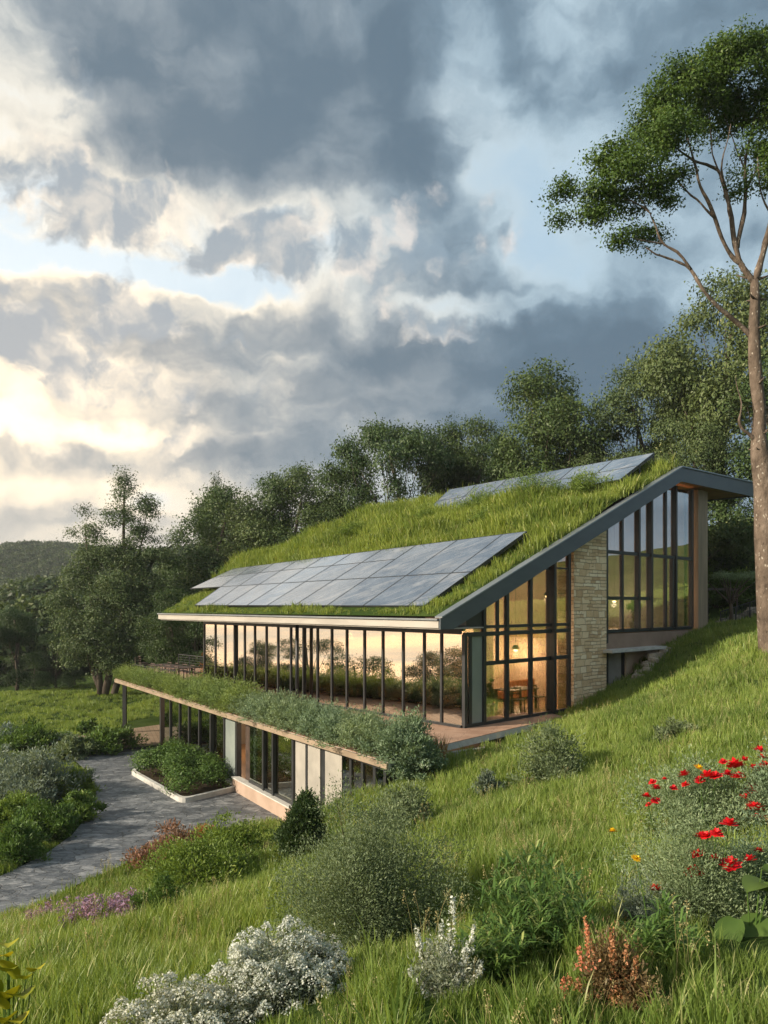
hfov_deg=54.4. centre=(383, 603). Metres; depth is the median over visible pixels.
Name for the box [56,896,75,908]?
purple flower plant
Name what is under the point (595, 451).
broadleaf tree
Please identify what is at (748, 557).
broadleaf tree
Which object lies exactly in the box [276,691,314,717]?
edge bush
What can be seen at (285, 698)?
edge bush
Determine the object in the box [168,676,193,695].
edge plant
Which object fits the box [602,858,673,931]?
wild plant
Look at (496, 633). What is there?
window
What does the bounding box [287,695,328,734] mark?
edge bush
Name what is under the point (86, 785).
shrub
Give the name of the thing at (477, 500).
roof shrub
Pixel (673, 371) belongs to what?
broadleaf tree
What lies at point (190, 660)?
terrace railing
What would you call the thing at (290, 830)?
shrub
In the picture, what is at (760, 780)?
flowering bush
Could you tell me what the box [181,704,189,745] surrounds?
window
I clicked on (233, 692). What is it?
edge bush
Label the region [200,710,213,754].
window
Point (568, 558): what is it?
window
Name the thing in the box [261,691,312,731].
edge bush
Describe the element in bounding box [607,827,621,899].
yellow flower
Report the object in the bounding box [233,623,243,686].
window
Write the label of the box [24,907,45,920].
purple flower plant
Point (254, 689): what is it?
edge bush
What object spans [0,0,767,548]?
sky
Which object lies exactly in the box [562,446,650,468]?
broadleaf tree
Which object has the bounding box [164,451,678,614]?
roof grass
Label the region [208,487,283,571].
broadleaf tree
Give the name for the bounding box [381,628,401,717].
window
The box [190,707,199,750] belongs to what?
window
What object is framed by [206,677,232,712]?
edge bush
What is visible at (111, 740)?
shrub
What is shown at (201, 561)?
broadleaf tree
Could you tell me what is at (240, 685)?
edge bush
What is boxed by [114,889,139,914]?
purple flower plant
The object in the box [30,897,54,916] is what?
purple flower plant
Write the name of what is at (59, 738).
shrub
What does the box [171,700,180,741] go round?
window
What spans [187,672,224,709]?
edge bush
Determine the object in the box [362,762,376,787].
window
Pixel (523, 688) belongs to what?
dining table
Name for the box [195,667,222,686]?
edge bush
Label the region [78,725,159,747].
path
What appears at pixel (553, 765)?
shrub
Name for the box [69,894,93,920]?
purple flower plant
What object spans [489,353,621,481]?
broadleaf tree
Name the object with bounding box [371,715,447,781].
shrub
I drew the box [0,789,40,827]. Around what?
shrub
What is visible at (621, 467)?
solar array
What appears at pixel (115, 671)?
edge plant
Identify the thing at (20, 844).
shrub
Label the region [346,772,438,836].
shrub
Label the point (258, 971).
white flowering plant
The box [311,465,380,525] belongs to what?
broadleaf tree
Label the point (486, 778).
shrub
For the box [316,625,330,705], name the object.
window
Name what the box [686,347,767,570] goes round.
broadleaf tree
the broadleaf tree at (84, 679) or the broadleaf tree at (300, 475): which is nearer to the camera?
the broadleaf tree at (300, 475)
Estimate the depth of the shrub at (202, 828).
20.88 m
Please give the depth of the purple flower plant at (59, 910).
12.76 m
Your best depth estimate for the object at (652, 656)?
29.44 m
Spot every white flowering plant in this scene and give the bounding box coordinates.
[99,967,267,1023]
[209,915,346,1019]
[269,937,285,977]
[296,920,355,990]
[402,896,484,1002]
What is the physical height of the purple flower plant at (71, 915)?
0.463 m
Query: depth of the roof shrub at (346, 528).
37.84 m
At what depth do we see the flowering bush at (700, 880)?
5.52 m
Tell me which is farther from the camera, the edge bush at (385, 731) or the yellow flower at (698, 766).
the edge bush at (385, 731)
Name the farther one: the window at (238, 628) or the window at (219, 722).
the window at (238, 628)
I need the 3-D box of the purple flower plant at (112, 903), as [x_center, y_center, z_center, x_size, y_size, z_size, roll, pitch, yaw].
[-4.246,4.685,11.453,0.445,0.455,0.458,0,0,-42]
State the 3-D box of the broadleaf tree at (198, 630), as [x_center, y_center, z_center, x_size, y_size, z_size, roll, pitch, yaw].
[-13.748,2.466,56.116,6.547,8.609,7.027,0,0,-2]
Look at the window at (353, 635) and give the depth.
26.54 m
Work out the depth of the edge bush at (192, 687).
28.92 m
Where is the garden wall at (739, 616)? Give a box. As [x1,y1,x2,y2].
[715,607,755,622]
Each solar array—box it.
[190,531,526,606]
[434,453,654,507]
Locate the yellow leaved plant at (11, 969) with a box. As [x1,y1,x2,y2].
[0,938,44,1023]
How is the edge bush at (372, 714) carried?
on the house
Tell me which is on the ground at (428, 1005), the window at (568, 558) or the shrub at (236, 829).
the shrub at (236, 829)
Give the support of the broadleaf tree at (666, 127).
on the ground at (428, 1005)
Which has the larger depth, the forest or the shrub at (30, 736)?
the forest
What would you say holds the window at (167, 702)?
in the house
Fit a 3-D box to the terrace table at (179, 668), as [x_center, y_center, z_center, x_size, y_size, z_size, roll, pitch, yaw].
[-10.382,3.410,36.587,0.940,0.750,3.200,0,0,-43]
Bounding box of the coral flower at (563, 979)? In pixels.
[560,923,600,1004]
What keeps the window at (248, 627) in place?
in the house
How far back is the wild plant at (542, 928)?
4.95 m
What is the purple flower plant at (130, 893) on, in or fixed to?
on the ground at (428, 1005)
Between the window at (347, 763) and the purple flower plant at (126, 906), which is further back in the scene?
the window at (347, 763)
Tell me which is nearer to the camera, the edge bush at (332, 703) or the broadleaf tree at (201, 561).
the edge bush at (332, 703)
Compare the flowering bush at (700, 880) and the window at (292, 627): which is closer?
the flowering bush at (700, 880)
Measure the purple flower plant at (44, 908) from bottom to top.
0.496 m
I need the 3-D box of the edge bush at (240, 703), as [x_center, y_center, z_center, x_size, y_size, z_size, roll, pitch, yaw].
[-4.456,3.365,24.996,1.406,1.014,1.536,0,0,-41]
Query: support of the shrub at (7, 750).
on the ground at (428, 1005)
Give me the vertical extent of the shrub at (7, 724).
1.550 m
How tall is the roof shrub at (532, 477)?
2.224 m
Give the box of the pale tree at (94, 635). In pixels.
[32,465,197,694]
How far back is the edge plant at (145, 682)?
33.37 m
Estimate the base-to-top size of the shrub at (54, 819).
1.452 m
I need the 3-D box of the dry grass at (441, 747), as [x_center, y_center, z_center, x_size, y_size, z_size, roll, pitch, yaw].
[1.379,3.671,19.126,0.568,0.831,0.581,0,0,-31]
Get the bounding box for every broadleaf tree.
[0,606,54,690]
[19,663,50,689]
[22,632,87,689]
[61,656,86,685]
[129,583,202,666]
[141,563,207,666]
[144,650,163,667]
[155,582,202,667]
[166,479,259,597]
[184,484,236,626]
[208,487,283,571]
[219,465,311,546]
[253,456,351,547]
[299,489,343,530]
[307,412,462,511]
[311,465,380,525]
[408,432,464,496]
[418,412,482,493]
[444,410,503,485]
[472,422,531,484]
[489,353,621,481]
[504,459,538,475]
[531,13,767,652]
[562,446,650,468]
[574,425,610,465]
[586,353,686,461]
[619,260,767,566]
[621,445,715,600]
[638,345,708,529]
[643,411,754,591]
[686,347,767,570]
[708,497,754,578]
[737,541,754,567]
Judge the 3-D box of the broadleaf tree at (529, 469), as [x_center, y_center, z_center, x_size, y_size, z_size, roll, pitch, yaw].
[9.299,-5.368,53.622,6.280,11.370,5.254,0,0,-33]
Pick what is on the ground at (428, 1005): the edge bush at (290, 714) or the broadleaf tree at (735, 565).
the broadleaf tree at (735, 565)
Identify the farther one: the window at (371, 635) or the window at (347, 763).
the window at (371, 635)
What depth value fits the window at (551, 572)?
25.78 m
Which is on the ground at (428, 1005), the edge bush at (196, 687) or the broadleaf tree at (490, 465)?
the broadleaf tree at (490, 465)
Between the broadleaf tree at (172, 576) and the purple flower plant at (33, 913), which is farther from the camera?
the broadleaf tree at (172, 576)
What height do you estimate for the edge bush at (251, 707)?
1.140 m
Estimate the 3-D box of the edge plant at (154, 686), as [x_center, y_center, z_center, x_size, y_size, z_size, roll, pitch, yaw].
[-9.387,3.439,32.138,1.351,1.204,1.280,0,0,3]
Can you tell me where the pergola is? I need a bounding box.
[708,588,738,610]
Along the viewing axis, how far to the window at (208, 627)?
34.13 m
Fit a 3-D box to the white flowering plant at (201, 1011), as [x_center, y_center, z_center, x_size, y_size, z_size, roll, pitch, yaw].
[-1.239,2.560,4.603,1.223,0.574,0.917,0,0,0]
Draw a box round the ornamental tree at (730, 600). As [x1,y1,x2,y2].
[708,570,755,621]
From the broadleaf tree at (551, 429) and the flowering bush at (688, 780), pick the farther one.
the broadleaf tree at (551, 429)
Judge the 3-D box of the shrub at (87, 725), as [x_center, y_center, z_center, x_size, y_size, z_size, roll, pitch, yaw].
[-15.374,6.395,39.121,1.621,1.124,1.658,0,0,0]
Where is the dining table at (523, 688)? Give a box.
[494,686,538,711]
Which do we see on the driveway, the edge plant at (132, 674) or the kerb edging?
the kerb edging
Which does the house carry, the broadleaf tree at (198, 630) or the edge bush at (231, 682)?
the edge bush at (231, 682)
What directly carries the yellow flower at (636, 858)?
on the ground at (428, 1005)
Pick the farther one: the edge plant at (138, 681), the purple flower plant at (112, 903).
the edge plant at (138, 681)
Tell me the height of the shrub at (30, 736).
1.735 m
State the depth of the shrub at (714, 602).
40.66 m
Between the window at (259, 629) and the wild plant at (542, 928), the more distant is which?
the window at (259, 629)
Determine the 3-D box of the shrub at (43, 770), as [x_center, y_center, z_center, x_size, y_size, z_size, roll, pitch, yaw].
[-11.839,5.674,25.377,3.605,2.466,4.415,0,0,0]
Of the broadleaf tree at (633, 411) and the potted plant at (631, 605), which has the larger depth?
the broadleaf tree at (633, 411)
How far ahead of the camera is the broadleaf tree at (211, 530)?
65.06 m
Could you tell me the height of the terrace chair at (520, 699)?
0.861 m
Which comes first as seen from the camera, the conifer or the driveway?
the driveway
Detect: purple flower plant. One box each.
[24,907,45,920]
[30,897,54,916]
[36,900,65,915]
[49,901,62,913]
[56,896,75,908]
[57,897,88,927]
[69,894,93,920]
[75,893,104,911]
[81,892,113,925]
[90,893,119,917]
[112,889,127,912]
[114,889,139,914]
[115,898,138,917]
[121,887,143,909]
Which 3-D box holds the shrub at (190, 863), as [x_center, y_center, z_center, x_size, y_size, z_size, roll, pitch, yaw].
[-3.447,4.652,13.540,2.596,1.309,2.646,0,0,0]
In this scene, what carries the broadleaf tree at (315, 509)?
on the ground at (428, 1005)
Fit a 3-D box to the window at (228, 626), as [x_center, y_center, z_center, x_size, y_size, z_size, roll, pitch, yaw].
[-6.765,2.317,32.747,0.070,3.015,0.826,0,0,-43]
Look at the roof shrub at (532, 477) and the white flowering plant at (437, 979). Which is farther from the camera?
the roof shrub at (532, 477)
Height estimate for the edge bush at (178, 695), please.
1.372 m
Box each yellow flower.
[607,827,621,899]
[631,854,646,919]
[694,764,704,831]
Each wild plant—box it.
[448,911,538,982]
[467,839,602,957]
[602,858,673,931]
[615,889,713,968]
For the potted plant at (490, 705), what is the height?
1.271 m
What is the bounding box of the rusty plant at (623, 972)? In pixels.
[566,915,669,1012]
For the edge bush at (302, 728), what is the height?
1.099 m
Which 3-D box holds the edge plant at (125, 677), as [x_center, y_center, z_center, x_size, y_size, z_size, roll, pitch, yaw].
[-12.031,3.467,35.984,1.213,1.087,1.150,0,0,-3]
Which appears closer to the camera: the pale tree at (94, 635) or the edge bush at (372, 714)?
the edge bush at (372, 714)
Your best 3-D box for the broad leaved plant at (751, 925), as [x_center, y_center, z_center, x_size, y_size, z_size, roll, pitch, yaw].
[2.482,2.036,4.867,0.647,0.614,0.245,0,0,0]
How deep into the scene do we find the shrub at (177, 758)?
27.54 m
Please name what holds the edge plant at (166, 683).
on the house
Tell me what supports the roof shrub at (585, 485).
on the house
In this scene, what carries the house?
on the ground at (428, 1005)
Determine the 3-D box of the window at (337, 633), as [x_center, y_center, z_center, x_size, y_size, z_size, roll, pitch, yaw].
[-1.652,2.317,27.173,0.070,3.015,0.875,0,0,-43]
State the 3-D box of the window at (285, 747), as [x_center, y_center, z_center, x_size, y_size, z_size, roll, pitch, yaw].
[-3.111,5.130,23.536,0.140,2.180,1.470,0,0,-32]
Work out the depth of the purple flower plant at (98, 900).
12.05 m
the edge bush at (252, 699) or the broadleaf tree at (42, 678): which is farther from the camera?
the broadleaf tree at (42, 678)
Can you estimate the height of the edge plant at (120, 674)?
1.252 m
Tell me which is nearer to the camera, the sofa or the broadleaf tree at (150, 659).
the sofa
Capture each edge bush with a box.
[171,670,198,703]
[180,673,214,702]
[181,673,204,706]
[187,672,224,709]
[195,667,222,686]
[196,668,211,682]
[196,673,226,707]
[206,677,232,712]
[207,671,229,703]
[208,673,249,701]
[210,681,237,712]
[216,672,256,716]
[224,690,258,716]
[229,676,268,706]
[232,672,247,691]
[236,693,265,723]
[240,687,274,701]
[241,691,273,724]
[251,687,288,724]
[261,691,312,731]
[265,689,302,718]
[273,694,311,733]
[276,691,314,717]
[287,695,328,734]
[296,704,348,741]
[309,696,355,717]
[311,704,358,746]
[313,708,373,749]
[332,708,384,754]
[347,718,434,768]
[350,705,388,731]
[358,714,403,745]
[372,704,446,763]
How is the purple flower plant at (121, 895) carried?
on the ground at (428, 1005)
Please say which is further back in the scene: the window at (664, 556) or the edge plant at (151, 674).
the edge plant at (151, 674)
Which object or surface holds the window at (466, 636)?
in the house
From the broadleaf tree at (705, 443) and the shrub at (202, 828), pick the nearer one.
the shrub at (202, 828)
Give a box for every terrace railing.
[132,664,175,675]
[178,654,202,674]
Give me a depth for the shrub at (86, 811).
23.19 m
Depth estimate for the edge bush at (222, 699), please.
26.20 m
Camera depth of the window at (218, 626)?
33.41 m
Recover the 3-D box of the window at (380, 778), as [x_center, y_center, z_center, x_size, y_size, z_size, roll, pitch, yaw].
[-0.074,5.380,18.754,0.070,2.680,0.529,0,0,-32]
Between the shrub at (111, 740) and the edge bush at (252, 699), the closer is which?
the edge bush at (252, 699)
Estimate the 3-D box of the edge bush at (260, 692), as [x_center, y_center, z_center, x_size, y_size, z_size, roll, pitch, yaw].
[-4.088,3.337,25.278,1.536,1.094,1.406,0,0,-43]
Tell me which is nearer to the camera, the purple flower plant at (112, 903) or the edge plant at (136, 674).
the purple flower plant at (112, 903)
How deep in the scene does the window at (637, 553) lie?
29.79 m
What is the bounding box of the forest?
[0,539,210,678]
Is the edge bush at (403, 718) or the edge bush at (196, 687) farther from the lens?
the edge bush at (196, 687)
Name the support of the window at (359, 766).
in the house
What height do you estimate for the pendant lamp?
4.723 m
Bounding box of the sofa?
[494,678,534,701]
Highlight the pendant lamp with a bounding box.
[511,589,519,651]
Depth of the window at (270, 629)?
30.38 m
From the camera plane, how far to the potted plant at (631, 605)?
31.55 m
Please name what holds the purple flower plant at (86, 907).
on the ground at (428, 1005)
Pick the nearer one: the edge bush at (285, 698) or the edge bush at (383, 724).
the edge bush at (383, 724)
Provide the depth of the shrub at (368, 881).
7.27 m
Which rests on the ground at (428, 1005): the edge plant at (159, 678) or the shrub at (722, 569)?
the shrub at (722, 569)
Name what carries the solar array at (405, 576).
on the house
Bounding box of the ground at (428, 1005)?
[0,525,767,1023]
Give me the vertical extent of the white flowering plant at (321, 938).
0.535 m
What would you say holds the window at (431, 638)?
in the house
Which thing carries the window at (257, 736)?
in the house
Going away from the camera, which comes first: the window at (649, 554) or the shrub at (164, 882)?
the shrub at (164, 882)
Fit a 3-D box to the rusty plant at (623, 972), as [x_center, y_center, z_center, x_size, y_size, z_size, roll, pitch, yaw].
[1.233,2.007,3.900,0.398,0.750,0.556,0,0,-39]
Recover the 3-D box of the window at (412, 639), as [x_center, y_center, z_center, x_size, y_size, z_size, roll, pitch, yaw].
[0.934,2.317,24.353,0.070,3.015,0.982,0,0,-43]
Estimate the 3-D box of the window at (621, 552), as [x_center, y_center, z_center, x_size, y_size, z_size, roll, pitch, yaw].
[8.794,-1.086,28.624,1.320,5.133,0.160,0,0,-43]
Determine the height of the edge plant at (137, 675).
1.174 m
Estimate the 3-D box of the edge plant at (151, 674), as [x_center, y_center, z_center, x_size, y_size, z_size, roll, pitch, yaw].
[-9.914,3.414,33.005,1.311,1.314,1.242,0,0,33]
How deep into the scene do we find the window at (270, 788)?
24.32 m
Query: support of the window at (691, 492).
in the house
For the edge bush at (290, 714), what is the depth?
21.57 m
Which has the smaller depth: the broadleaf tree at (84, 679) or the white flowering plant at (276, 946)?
the white flowering plant at (276, 946)
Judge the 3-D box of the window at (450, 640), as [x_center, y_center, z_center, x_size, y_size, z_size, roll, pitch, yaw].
[2.064,2.317,23.122,0.070,3.015,0.870,0,0,-43]
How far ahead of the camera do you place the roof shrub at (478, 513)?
31.18 m
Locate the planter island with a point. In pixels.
(204, 791)
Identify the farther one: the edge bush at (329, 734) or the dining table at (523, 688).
the dining table at (523, 688)
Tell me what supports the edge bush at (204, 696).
on the house
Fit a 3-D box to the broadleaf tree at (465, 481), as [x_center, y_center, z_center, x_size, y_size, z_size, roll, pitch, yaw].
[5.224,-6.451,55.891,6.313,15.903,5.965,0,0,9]
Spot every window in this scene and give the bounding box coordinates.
[165,699,170,743]
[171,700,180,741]
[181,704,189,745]
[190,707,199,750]
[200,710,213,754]
[203,622,213,679]
[214,622,223,679]
[214,714,224,777]
[224,622,233,682]
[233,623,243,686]
[244,623,253,690]
[248,726,265,790]
[254,623,264,695]
[265,624,276,694]
[265,731,275,795]
[275,734,294,804]
[277,624,289,695]
[290,625,301,699]
[302,625,315,701]
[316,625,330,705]
[330,626,345,708]
[341,755,352,796]
[345,626,362,711]
[350,758,364,789]
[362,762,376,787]
[363,627,381,713]
[374,766,387,784]
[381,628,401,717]
[402,628,422,716]
[423,629,439,724]
[440,630,461,727]
[462,608,485,727]
[486,594,508,724]
[509,578,532,720]
[532,562,556,716]
[553,553,570,713]
[606,519,623,642]
[623,508,640,631]
[640,500,652,631]
[652,491,666,630]
[667,486,677,629]
[676,485,693,629]
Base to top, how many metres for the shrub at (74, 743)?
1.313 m
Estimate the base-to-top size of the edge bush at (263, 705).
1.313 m
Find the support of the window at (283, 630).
in the house
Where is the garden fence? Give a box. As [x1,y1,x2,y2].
[720,600,756,621]
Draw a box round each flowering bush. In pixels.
[588,790,767,929]
[608,744,767,841]
[705,799,767,917]
[716,728,767,827]
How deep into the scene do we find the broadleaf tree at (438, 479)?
54.30 m
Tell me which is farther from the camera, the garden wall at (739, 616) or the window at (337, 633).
the garden wall at (739, 616)
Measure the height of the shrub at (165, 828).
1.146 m
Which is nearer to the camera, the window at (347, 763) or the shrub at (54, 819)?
the window at (347, 763)
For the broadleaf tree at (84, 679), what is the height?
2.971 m
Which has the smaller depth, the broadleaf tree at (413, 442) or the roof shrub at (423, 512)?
the roof shrub at (423, 512)
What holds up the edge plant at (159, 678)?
on the house
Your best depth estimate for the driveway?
22.72 m
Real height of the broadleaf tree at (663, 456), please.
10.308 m
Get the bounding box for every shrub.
[0,715,77,752]
[0,719,17,740]
[0,740,99,804]
[0,742,31,796]
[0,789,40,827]
[0,815,52,867]
[6,795,81,839]
[44,732,70,745]
[45,765,105,799]
[50,732,100,761]
[59,789,108,825]
[75,717,101,733]
[82,721,148,755]
[120,817,205,875]
[121,871,192,914]
[127,736,232,794]
[127,818,268,891]
[186,823,215,837]
[200,807,277,856]
[257,758,487,951]
[270,787,329,858]
[333,518,365,536]
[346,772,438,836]
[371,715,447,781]
[409,504,438,519]
[445,482,499,511]
[465,500,495,523]
[467,768,508,794]
[494,458,565,498]
[500,713,589,787]
[563,460,614,494]
[653,715,704,740]
[686,555,728,599]
[686,559,734,607]
[710,559,755,606]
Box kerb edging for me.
[113,744,158,753]
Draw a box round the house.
[114,466,753,819]
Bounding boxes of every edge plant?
[112,665,128,679]
[117,661,136,678]
[122,666,139,683]
[125,666,140,685]
[128,665,146,685]
[131,667,149,686]
[134,666,158,688]
[139,668,162,693]
[143,667,167,691]
[150,670,178,693]
[151,673,169,689]
[157,669,182,702]
[160,671,184,694]
[162,675,186,695]
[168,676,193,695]
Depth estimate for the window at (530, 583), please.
25.00 m
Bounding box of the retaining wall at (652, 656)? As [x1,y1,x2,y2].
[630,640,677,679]
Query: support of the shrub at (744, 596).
on the ground at (428, 1005)
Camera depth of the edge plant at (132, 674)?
35.17 m
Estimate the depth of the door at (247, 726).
26.34 m
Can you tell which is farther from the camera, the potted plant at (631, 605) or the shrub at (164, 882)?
the potted plant at (631, 605)
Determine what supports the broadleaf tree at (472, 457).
on the ground at (428, 1005)
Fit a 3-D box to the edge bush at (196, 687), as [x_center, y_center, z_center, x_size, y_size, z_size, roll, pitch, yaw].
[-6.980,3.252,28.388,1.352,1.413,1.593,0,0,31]
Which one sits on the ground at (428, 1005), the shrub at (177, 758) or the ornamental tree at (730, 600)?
the ornamental tree at (730, 600)
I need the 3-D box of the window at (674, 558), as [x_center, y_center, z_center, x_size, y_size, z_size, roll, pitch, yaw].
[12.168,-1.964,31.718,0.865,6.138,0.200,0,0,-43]
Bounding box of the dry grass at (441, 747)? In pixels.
[429,732,449,760]
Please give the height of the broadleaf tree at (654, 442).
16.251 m
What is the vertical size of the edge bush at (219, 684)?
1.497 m
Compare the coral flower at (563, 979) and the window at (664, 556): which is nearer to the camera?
the coral flower at (563, 979)
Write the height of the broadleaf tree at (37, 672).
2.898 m
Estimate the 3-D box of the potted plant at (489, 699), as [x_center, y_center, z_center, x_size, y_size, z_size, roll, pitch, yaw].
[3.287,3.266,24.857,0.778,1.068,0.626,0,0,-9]
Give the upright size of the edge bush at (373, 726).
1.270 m
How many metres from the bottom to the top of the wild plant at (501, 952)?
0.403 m
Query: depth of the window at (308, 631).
28.49 m
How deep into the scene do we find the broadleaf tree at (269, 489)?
58.30 m
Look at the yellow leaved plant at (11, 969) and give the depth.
4.30 m
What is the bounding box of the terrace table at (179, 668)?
[148,664,196,675]
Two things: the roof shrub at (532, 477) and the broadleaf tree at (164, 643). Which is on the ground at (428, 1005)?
the broadleaf tree at (164, 643)
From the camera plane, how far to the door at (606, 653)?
28.74 m
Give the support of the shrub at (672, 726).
on the ground at (428, 1005)
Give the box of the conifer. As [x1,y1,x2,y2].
[207,470,224,555]
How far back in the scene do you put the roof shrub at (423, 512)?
35.11 m
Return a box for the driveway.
[0,747,281,913]
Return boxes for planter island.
[132,765,233,802]
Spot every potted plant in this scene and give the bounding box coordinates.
[486,678,497,713]
[486,688,493,718]
[625,594,641,628]
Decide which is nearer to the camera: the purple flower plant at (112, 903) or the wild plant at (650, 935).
the wild plant at (650, 935)
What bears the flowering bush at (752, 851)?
on the ground at (428, 1005)
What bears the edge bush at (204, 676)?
on the house
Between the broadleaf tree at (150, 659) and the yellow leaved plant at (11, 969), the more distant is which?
the broadleaf tree at (150, 659)
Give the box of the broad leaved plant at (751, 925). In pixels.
[714,864,767,941]
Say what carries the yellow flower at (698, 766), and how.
on the ground at (428, 1005)
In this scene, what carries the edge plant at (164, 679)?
on the house
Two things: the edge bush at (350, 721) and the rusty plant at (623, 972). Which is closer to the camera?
the rusty plant at (623, 972)
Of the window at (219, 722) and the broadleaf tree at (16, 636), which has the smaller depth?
the window at (219, 722)

